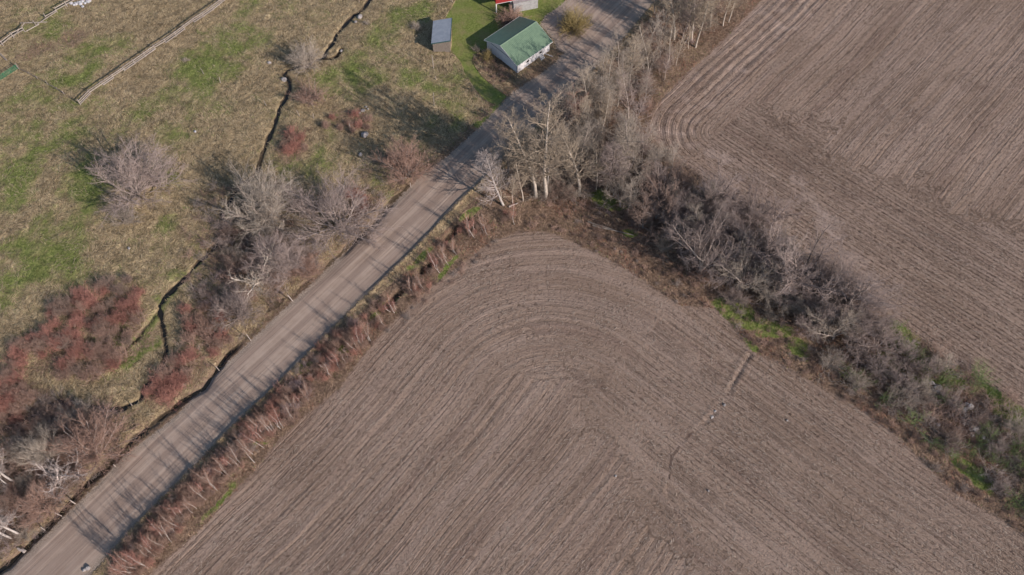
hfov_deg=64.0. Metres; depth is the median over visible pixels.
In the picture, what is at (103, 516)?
road
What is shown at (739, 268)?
hedgerow tree
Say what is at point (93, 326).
shrub
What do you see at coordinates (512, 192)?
young tree
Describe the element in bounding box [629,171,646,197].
young tree
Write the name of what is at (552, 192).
shrub
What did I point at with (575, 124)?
young tree
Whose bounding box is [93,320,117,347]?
shrub
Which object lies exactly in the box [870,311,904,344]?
hedgerow tree
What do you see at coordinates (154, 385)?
shrub
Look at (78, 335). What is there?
shrub
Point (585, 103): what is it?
bare tree
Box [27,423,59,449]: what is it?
shrub
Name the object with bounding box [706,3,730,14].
shrub
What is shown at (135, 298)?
shrub
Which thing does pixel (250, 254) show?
shrub
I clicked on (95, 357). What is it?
shrub
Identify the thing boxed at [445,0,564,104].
lawn
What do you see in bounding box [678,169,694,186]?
shrub
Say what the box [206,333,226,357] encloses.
shrub
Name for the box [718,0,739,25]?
bare tree
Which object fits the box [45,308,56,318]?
shrub
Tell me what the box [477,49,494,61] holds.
shrub
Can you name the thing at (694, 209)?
hedgerow tree
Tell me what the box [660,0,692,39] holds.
bare tree
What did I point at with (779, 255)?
hedgerow tree
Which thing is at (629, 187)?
young tree
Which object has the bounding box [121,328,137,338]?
shrub
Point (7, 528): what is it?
bare tree
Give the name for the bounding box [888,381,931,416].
shrub
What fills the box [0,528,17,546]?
shrub
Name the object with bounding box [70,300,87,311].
shrub
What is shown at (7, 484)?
shrub
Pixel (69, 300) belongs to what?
shrub
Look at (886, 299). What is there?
hedgerow tree
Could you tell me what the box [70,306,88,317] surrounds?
shrub
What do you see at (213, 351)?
shrub
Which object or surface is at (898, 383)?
hedgerow tree
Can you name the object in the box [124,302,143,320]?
shrub
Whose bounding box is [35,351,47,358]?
shrub
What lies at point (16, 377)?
shrub
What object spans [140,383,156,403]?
shrub
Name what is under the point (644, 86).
young tree
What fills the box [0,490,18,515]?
shrub
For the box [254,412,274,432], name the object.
birch clump
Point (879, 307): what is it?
hedgerow tree
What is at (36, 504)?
multi stem tree
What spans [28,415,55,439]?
shrub
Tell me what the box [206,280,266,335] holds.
multi stem tree
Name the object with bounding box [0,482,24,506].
shrub
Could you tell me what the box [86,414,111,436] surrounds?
shrub
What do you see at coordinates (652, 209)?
hedgerow tree
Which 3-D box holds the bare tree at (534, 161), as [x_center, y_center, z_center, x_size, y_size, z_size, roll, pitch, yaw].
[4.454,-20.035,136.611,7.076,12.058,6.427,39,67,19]
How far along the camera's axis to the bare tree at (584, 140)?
135.17 m
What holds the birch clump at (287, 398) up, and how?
on the ground at (220, 54)
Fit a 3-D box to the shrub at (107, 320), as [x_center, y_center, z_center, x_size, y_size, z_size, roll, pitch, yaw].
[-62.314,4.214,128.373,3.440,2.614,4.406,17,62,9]
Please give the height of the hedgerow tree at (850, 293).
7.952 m
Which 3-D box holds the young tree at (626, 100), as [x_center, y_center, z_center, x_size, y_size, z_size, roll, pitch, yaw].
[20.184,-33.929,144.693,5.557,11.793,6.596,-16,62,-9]
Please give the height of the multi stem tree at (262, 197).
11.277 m
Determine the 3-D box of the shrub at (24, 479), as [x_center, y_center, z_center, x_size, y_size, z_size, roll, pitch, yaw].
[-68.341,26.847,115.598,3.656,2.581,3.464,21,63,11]
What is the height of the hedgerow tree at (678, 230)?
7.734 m
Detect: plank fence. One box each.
[0,0,77,45]
[76,0,224,104]
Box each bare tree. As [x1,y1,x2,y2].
[0,449,12,481]
[0,463,8,493]
[0,509,17,538]
[0,514,21,540]
[27,460,77,495]
[34,433,91,482]
[45,480,68,502]
[226,241,278,301]
[473,148,513,206]
[483,141,507,181]
[489,103,559,196]
[495,124,516,175]
[517,121,535,151]
[517,122,540,170]
[518,82,575,199]
[522,136,562,182]
[544,121,611,195]
[546,138,573,178]
[553,80,581,132]
[558,118,573,146]
[566,94,595,136]
[566,121,600,170]
[569,60,599,101]
[570,121,588,163]
[585,74,614,118]
[587,137,633,190]
[590,43,618,92]
[590,117,605,145]
[595,89,615,126]
[606,106,663,178]
[608,68,627,108]
[610,47,646,99]
[620,33,650,82]
[650,0,672,21]
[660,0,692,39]
[677,0,706,39]
[691,0,720,46]
[705,0,721,21]
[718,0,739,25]
[727,0,747,21]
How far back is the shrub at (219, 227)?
136.78 m
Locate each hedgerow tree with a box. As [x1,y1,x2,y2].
[599,169,638,209]
[611,119,670,185]
[614,190,661,243]
[637,160,687,215]
[639,186,678,219]
[649,167,683,199]
[659,199,753,280]
[660,200,689,239]
[660,207,703,271]
[662,181,700,228]
[663,147,702,187]
[665,177,701,212]
[676,199,732,238]
[677,208,721,256]
[679,203,733,247]
[680,187,722,229]
[680,241,720,266]
[683,175,723,217]
[686,151,746,240]
[688,211,765,256]
[697,228,726,262]
[700,190,757,226]
[700,242,764,290]
[701,169,737,216]
[703,237,737,266]
[704,194,767,238]
[710,202,741,254]
[711,191,752,216]
[711,229,781,293]
[712,197,756,246]
[719,169,785,224]
[720,189,787,234]
[723,215,799,272]
[727,224,776,269]
[730,205,766,251]
[733,254,783,304]
[735,198,784,245]
[738,208,849,305]
[742,181,805,234]
[747,242,776,272]
[748,233,827,280]
[748,271,805,312]
[753,250,791,305]
[756,222,785,262]
[762,218,804,251]
[764,242,819,266]
[767,249,831,290]
[769,289,793,319]
[771,281,823,313]
[776,215,876,314]
[787,286,832,324]
[788,242,882,321]
[788,290,818,316]
[790,270,837,304]
[794,299,840,338]
[800,227,900,333]
[801,252,834,283]
[802,302,865,341]
[809,255,855,299]
[809,276,850,321]
[818,264,874,315]
[819,282,866,333]
[819,297,855,331]
[821,264,875,319]
[834,319,871,361]
[836,272,915,322]
[844,342,887,379]
[846,274,907,334]
[853,309,897,336]
[857,323,910,367]
[864,336,884,360]
[866,347,908,386]
[869,316,894,340]
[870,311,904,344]
[874,322,912,348]
[888,352,928,375]
[891,368,919,401]
[896,328,920,368]
[904,372,932,391]
[919,354,943,382]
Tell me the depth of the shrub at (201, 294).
130.61 m
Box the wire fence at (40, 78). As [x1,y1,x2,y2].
[17,66,73,99]
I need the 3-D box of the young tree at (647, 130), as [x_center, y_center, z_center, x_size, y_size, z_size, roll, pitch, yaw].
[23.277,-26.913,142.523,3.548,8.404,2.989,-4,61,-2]
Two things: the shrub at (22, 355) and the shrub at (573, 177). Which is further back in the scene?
the shrub at (573, 177)
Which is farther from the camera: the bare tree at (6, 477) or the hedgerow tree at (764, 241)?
the hedgerow tree at (764, 241)
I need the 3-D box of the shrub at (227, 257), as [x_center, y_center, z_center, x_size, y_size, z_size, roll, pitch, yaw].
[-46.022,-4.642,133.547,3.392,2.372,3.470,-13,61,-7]
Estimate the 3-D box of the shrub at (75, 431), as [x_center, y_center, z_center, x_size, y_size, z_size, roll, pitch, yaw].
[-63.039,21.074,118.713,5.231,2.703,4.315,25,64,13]
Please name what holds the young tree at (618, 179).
on the ground at (220, 54)
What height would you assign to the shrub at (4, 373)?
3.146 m
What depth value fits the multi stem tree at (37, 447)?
115.61 m
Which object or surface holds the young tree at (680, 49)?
on the ground at (220, 54)
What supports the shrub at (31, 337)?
on the ground at (220, 54)
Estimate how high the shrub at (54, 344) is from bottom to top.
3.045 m
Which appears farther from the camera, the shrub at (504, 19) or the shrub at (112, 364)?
the shrub at (504, 19)
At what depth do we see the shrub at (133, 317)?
128.29 m
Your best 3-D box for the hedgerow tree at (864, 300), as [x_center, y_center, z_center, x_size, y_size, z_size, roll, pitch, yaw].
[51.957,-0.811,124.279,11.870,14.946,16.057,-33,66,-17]
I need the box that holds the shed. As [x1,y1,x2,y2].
[431,18,451,51]
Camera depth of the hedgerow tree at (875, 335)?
123.51 m
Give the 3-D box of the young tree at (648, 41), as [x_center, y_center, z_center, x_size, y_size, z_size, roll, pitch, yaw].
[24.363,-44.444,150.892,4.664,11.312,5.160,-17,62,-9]
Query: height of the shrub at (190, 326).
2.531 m
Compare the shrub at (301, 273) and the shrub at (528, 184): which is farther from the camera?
the shrub at (528, 184)
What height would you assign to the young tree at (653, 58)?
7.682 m
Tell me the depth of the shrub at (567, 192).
139.42 m
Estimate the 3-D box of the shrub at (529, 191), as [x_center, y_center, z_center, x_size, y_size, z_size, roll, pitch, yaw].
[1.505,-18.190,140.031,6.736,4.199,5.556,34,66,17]
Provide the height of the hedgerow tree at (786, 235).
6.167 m
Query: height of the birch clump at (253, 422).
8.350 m
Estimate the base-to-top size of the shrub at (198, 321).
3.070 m
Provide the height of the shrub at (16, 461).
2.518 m
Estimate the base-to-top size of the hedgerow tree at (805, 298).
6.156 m
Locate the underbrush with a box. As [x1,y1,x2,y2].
[0,1,1023,574]
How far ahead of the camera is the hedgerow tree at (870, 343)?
124.19 m
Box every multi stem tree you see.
[6,423,72,470]
[11,477,73,532]
[41,391,148,487]
[83,131,196,228]
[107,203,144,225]
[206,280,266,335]
[215,157,319,251]
[236,202,285,243]
[237,226,305,280]
[254,234,314,292]
[277,157,403,265]
[281,34,328,78]
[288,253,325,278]
[367,131,441,191]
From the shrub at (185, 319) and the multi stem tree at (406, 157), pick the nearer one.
the shrub at (185, 319)
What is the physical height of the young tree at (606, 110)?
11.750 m
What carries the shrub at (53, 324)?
on the ground at (220, 54)
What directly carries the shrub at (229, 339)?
on the ground at (220, 54)
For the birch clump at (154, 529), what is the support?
on the ground at (220, 54)
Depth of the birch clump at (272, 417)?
117.81 m
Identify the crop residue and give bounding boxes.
[164,0,1023,574]
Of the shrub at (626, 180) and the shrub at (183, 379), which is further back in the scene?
the shrub at (626, 180)
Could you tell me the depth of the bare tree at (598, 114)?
143.12 m
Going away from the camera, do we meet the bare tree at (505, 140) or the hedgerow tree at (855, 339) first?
the hedgerow tree at (855, 339)
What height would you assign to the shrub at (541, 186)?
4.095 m
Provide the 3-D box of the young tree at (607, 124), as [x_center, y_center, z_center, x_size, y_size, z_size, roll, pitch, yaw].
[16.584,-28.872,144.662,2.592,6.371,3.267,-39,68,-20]
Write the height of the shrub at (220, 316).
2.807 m
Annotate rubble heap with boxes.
[69,0,90,7]
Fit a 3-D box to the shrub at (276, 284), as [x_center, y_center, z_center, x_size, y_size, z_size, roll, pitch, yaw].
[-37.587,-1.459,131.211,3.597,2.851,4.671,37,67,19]
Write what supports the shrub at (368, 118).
on the ground at (220, 54)
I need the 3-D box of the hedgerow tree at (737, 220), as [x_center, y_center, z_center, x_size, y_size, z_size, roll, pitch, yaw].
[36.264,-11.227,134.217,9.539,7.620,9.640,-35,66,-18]
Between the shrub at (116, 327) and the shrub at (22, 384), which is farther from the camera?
the shrub at (116, 327)
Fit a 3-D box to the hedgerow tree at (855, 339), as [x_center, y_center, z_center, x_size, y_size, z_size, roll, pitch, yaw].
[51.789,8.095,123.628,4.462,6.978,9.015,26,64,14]
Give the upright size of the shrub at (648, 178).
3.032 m
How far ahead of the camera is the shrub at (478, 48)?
157.03 m
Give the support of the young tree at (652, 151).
on the ground at (220, 54)
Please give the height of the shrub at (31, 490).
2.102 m
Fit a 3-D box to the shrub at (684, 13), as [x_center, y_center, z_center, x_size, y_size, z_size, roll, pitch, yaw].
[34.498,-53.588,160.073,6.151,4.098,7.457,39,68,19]
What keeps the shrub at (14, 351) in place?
on the ground at (220, 54)
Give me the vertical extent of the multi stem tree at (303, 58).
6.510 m
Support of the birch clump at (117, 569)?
on the ground at (220, 54)
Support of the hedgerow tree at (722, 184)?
on the ground at (220, 54)
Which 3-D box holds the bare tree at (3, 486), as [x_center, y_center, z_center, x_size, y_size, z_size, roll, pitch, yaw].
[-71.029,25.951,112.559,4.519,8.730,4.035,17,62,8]
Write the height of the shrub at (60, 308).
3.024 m
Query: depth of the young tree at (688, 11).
155.46 m
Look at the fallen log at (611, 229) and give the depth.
137.04 m
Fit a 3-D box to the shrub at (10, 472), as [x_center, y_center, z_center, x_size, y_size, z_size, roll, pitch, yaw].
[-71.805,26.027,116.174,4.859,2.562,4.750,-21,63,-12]
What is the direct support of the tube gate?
on the ground at (220, 54)
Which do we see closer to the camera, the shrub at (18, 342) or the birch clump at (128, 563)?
the birch clump at (128, 563)
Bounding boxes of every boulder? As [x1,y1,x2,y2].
[361,131,368,137]
[966,403,973,409]
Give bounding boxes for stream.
[0,0,371,434]
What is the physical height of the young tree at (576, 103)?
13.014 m
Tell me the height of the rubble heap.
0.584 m
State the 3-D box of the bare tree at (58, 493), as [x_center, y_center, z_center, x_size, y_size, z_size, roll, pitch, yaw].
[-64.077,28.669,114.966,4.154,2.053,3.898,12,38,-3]
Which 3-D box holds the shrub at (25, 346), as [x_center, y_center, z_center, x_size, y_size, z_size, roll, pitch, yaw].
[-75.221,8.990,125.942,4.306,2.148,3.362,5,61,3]
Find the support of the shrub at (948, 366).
on the ground at (220, 54)
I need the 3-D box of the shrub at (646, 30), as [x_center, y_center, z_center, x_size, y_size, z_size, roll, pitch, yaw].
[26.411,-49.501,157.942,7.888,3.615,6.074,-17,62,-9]
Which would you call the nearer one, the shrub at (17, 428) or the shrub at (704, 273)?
the shrub at (17, 428)
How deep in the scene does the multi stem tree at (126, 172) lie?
137.35 m
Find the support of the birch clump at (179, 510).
on the ground at (220, 54)
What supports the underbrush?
on the ground at (220, 54)
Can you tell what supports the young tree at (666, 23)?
on the ground at (220, 54)
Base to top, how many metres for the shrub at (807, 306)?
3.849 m
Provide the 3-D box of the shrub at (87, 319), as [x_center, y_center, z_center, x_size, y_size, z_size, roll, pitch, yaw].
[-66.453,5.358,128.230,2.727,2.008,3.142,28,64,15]
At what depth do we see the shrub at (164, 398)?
121.84 m
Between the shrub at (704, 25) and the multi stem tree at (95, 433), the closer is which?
the multi stem tree at (95, 433)
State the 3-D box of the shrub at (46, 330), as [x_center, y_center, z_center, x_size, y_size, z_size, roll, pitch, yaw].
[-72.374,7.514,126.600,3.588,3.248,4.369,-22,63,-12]
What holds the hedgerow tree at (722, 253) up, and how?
on the ground at (220, 54)
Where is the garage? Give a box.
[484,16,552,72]
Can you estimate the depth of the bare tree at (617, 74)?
144.44 m
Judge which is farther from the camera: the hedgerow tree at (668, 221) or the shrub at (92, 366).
the hedgerow tree at (668, 221)
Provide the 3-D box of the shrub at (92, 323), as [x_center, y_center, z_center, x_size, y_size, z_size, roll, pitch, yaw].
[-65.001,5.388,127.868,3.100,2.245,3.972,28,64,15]
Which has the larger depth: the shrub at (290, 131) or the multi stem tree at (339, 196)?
the shrub at (290, 131)
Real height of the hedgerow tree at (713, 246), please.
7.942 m
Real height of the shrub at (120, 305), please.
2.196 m
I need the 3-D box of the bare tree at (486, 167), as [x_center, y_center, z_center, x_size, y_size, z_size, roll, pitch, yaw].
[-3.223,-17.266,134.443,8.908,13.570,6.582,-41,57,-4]
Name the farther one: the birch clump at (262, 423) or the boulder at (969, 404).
the boulder at (969, 404)
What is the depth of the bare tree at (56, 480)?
114.45 m
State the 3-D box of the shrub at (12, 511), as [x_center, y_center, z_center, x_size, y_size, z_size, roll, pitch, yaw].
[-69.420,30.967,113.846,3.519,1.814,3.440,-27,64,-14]
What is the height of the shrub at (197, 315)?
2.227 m
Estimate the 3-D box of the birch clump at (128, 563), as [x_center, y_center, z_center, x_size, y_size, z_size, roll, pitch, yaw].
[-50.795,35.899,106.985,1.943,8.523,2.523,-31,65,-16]
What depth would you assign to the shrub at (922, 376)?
123.69 m
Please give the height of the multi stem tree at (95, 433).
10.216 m
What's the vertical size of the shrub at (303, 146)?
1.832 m
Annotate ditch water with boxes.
[0,208,387,573]
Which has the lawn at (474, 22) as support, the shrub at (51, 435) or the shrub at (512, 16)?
the shrub at (512, 16)
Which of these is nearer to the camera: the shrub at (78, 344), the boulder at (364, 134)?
the shrub at (78, 344)
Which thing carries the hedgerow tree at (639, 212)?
on the ground at (220, 54)
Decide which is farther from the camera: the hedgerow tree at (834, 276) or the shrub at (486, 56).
the shrub at (486, 56)
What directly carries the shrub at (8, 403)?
on the ground at (220, 54)
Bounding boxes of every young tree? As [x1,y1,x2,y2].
[491,166,505,198]
[502,160,529,200]
[503,173,518,203]
[514,144,542,194]
[535,130,554,187]
[549,89,568,129]
[558,96,577,129]
[562,81,588,127]
[570,110,585,138]
[571,117,598,142]
[575,67,596,122]
[577,67,608,115]
[581,109,602,146]
[583,144,604,189]
[588,105,597,121]
[593,77,619,120]
[596,46,620,92]
[598,89,618,138]
[599,91,622,122]
[599,125,606,147]
[601,112,614,134]
[601,135,621,169]
[604,163,629,195]
[608,26,626,65]
[612,75,633,105]
[613,70,641,118]
[613,147,633,188]
[616,178,643,213]
[617,107,638,138]
[619,171,629,200]
[620,42,646,87]
[623,95,655,130]
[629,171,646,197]
[631,32,647,66]
[634,24,656,67]
[634,128,651,163]
[637,7,671,49]
[637,163,656,182]
[638,36,654,72]
[638,37,655,60]
[638,66,656,100]
[638,122,653,141]
[640,120,661,148]
[644,142,666,168]
[644,158,672,190]
[648,45,659,73]
[654,19,669,58]
[656,12,681,63]
[657,8,675,38]
[663,51,673,79]
[667,138,685,180]
[673,33,685,62]
[675,0,697,40]
[681,24,692,48]
[683,0,702,31]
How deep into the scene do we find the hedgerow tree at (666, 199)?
134.46 m
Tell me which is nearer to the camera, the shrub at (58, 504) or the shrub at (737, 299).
the shrub at (58, 504)
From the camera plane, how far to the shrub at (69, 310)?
129.02 m
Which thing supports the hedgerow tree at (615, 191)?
on the ground at (220, 54)
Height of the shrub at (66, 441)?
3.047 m
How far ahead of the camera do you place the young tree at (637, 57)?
146.23 m
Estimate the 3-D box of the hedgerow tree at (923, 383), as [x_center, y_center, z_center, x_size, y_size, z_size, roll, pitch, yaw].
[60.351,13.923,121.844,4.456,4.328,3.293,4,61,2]
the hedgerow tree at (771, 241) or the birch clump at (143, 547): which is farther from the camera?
the hedgerow tree at (771, 241)
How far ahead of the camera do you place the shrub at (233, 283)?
131.01 m
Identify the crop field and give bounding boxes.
[149,231,1023,574]
[649,0,1023,409]
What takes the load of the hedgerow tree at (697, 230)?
on the ground at (220, 54)
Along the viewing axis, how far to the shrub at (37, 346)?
125.47 m
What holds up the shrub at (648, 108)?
on the ground at (220, 54)
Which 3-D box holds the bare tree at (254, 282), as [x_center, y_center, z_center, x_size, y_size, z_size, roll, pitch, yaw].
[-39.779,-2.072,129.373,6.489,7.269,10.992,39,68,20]
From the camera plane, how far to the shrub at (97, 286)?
131.12 m
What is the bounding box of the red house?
[495,0,537,12]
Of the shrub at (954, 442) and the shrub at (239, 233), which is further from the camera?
the shrub at (239, 233)
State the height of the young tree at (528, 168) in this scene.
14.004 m
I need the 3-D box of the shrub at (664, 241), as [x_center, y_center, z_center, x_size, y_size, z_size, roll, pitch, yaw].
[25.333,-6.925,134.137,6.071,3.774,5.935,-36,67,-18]
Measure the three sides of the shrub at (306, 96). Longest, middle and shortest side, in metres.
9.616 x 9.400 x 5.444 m
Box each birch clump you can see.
[104,558,130,574]
[106,553,129,574]
[111,550,137,570]
[119,548,147,567]
[136,542,153,555]
[137,535,153,550]
[144,530,164,548]
[147,520,163,538]
[154,513,169,539]
[156,513,180,531]
[162,522,173,531]
[163,504,184,517]
[179,496,196,512]
[188,483,205,499]
[193,466,216,489]
[212,456,229,476]
[219,457,232,466]
[223,443,238,465]
[234,436,254,462]
[240,422,263,447]
[245,414,262,430]
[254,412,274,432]
[266,405,282,428]
[280,392,296,406]
[280,400,294,420]
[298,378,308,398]
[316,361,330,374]
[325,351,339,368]
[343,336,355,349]
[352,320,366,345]
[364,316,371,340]
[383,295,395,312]
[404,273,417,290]
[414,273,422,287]
[426,248,439,272]
[434,240,447,263]
[463,212,474,236]
[477,210,489,233]
[509,201,516,224]
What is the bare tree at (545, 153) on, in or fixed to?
on the ground at (220, 54)
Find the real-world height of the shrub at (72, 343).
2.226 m
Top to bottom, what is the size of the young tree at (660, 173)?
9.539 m
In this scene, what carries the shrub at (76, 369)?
on the ground at (220, 54)
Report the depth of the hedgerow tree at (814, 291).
128.07 m
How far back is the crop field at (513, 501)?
117.80 m
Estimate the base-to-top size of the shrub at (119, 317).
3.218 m
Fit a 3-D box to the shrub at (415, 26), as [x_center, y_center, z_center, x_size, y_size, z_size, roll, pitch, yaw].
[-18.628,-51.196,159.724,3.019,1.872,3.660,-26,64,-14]
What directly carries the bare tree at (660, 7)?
on the ground at (220, 54)
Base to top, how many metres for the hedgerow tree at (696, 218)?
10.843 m
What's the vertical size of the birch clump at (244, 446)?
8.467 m
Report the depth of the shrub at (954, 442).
118.36 m
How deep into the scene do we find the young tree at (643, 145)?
139.99 m
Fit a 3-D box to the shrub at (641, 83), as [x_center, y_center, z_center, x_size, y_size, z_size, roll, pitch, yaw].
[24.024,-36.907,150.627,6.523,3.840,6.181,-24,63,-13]
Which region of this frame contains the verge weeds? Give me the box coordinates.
[97,0,1023,574]
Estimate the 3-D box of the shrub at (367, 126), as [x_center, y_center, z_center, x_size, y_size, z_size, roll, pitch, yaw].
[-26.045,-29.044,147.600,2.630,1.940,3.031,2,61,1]
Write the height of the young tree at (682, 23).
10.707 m
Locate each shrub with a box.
[0,343,23,364]
[0,363,21,390]
[0,368,26,389]
[0,376,7,392]
[0,378,19,399]
[0,397,13,419]
[0,407,12,423]
[0,440,11,456]
[0,457,20,484]
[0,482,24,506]
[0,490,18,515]
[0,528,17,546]
[1,430,30,461]
[2,479,15,493]
[3,359,20,373]
[3,387,21,405]
[5,418,28,436]
[5,500,22,518]
[6,336,31,349]
[6,401,28,422]
[6,410,27,426]
[7,386,30,414]
[7,449,25,470]
[8,525,35,545]
[9,356,30,371]
[10,379,35,393]
[12,468,40,488]
[14,348,28,360]
[16,389,39,407]
[16,454,43,481]
[17,336,35,354]
[18,416,39,437]
[20,332,37,345]
[20,436,41,449]
[20,507,46,524]
[22,481,37,499]
[26,336,47,358]
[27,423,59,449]
[27,480,47,496]
[28,325,44,345]
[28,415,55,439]
[28,460,50,483]
[29,401,49,416]
[31,331,50,349]
[32,403,60,426]
[33,322,53,339]
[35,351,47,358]
[39,463,74,482]
[42,332,64,353]
[43,416,63,440]
[44,292,62,313]
[44,297,73,319]
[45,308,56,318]
[45,315,62,333]
[45,493,69,511]
[48,395,73,426]
[49,325,75,358]
[50,435,78,457]
[52,354,74,370]
[53,362,77,381]
[53,403,84,430]
[55,448,73,467]
[55,460,73,481]
[56,477,79,492]
[59,304,74,317]
[60,362,82,377]
[61,293,74,306]
[64,308,91,330]
[64,333,81,352]
[64,346,81,361]
[64,355,84,370]
[65,422,88,437]
[67,464,88,490]
[68,292,82,309]
[68,326,85,341]
[68,330,86,354]
[69,281,87,298]
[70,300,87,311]
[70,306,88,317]
[70,394,95,420]
[71,285,100,309]
[72,345,97,361]
[73,449,96,471]
[74,405,95,423]
[75,363,89,386]
[80,341,107,373]
[81,342,94,351]
[82,314,93,326]
[83,360,109,384]
[84,294,102,309]
[84,311,102,332]
[85,319,106,336]
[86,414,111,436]
[88,339,107,353]
[89,280,107,292]
[90,301,110,315]
[92,274,121,291]
[93,310,117,336]
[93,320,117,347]
[95,346,122,371]
[96,284,109,296]
[96,337,115,357]
[98,298,115,308]
[98,326,118,344]
[99,305,120,326]
[104,344,133,369]
[104,354,125,373]
[106,282,129,300]
[108,306,135,325]
[108,324,120,335]
[113,296,131,309]
[117,336,133,348]
[118,282,143,309]
[120,274,138,283]
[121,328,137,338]
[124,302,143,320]
[126,306,149,335]
[127,286,145,297]
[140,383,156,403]
[145,365,167,392]
[149,359,172,382]
[151,387,167,399]
[153,382,180,412]
[161,379,179,396]
[163,347,185,375]
[164,370,185,384]
[168,375,185,392]
[169,350,190,368]
[173,327,198,345]
[175,300,197,313]
[175,373,191,385]
[178,310,193,325]
[178,364,193,381]
[180,319,197,334]
[181,341,202,361]
[190,316,209,329]
[193,310,207,320]
[196,287,211,299]
[196,301,212,314]
[196,322,210,338]
[197,279,209,289]
[199,328,220,347]
[202,318,219,334]
[205,347,225,361]
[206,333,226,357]
[207,318,229,344]
[209,292,222,303]
[212,209,236,236]
[212,230,235,251]
[212,248,246,274]
[212,310,228,323]
[213,224,232,242]
[213,263,240,287]
[219,253,232,265]
[220,243,236,258]
[224,334,238,344]
[226,279,244,292]
[226,297,252,312]
[229,243,253,261]
[232,226,243,239]
[234,241,248,250]
[239,230,254,246]
[239,249,258,275]
[244,268,259,278]
[266,272,286,290]
[274,140,288,151]
[279,124,297,138]
[280,143,294,156]
[285,75,344,107]
[285,267,298,284]
[286,131,298,142]
[289,137,301,152]
[292,128,306,141]
[292,255,315,286]
[295,141,311,153]
[296,241,313,260]
[304,246,324,261]
[320,120,332,128]
[336,123,343,129]
[344,183,365,203]
[347,108,361,118]
[350,120,364,129]
[361,113,374,123]
[361,123,372,130]
[408,19,422,29]
[471,43,483,51]
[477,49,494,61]
[496,4,531,27]
[496,13,513,25]
[502,170,531,194]
[515,169,549,198]
[518,176,559,203]
[530,181,543,197]
[533,166,560,190]
[539,182,563,201]
[549,164,575,186]
[551,172,579,192]
[552,183,576,202]
[554,161,593,188]
[555,177,591,201]
[556,1,593,44]
[567,173,597,195]
[573,162,588,174]
[576,170,610,196]
[588,139,609,158]
[606,127,622,143]
[614,170,634,185]
[618,149,645,175]
[627,72,661,97]
[628,123,663,157]
[632,18,666,44]
[633,97,662,116]
[635,38,654,56]
[636,170,657,188]
[640,213,654,228]
[643,139,684,165]
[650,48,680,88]
[652,231,679,266]
[661,28,677,43]
[667,180,696,210]
[675,6,697,23]
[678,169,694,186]
[688,263,716,286]
[691,13,716,32]
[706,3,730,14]
[715,280,765,310]
[760,305,781,322]
[790,291,831,320]
[816,344,853,383]
[827,365,875,400]
[873,357,904,388]
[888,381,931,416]
[894,340,913,354]
[900,356,930,380]
[913,375,939,408]
[927,426,974,452]
[928,345,959,380]
[932,382,967,421]
[964,411,991,430]
[982,431,1020,465]
[990,473,1017,498]
[1003,404,1023,441]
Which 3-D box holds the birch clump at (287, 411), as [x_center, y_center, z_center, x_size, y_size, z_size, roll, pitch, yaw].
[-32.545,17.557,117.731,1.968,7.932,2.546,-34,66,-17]
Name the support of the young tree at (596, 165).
on the ground at (220, 54)
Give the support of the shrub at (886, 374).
on the ground at (220, 54)
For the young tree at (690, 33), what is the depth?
154.25 m
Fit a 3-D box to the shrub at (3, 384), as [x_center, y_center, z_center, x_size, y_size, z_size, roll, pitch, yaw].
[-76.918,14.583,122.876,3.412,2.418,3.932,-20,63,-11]
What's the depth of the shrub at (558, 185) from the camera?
140.46 m
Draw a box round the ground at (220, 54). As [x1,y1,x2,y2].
[0,0,1023,574]
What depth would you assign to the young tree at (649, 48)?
151.95 m
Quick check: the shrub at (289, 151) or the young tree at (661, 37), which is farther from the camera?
the young tree at (661, 37)
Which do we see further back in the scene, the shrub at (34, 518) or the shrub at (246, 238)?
the shrub at (246, 238)
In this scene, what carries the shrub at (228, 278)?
on the ground at (220, 54)
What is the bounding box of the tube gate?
[0,63,17,79]
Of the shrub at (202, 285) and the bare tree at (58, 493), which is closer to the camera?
the bare tree at (58, 493)
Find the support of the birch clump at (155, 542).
on the ground at (220, 54)
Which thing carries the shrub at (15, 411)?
on the ground at (220, 54)
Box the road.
[1,0,652,574]
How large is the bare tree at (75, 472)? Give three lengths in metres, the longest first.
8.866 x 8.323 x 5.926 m
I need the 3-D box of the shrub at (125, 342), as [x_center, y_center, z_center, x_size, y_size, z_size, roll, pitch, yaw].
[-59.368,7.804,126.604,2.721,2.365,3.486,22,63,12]
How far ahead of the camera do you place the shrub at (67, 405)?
121.18 m
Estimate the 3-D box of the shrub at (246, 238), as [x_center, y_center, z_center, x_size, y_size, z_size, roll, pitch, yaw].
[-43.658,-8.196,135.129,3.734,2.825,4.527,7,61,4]
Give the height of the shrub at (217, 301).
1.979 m
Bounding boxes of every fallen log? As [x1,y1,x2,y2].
[17,547,25,552]
[588,221,621,232]
[592,225,633,235]
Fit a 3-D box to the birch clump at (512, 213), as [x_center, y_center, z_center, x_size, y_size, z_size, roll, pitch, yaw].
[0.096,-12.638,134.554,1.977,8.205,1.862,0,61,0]
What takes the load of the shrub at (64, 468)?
on the ground at (220, 54)
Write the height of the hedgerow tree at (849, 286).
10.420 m
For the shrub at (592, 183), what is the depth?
140.44 m
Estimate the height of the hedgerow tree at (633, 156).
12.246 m
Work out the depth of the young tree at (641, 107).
141.78 m
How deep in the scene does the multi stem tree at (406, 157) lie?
139.72 m
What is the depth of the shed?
156.32 m

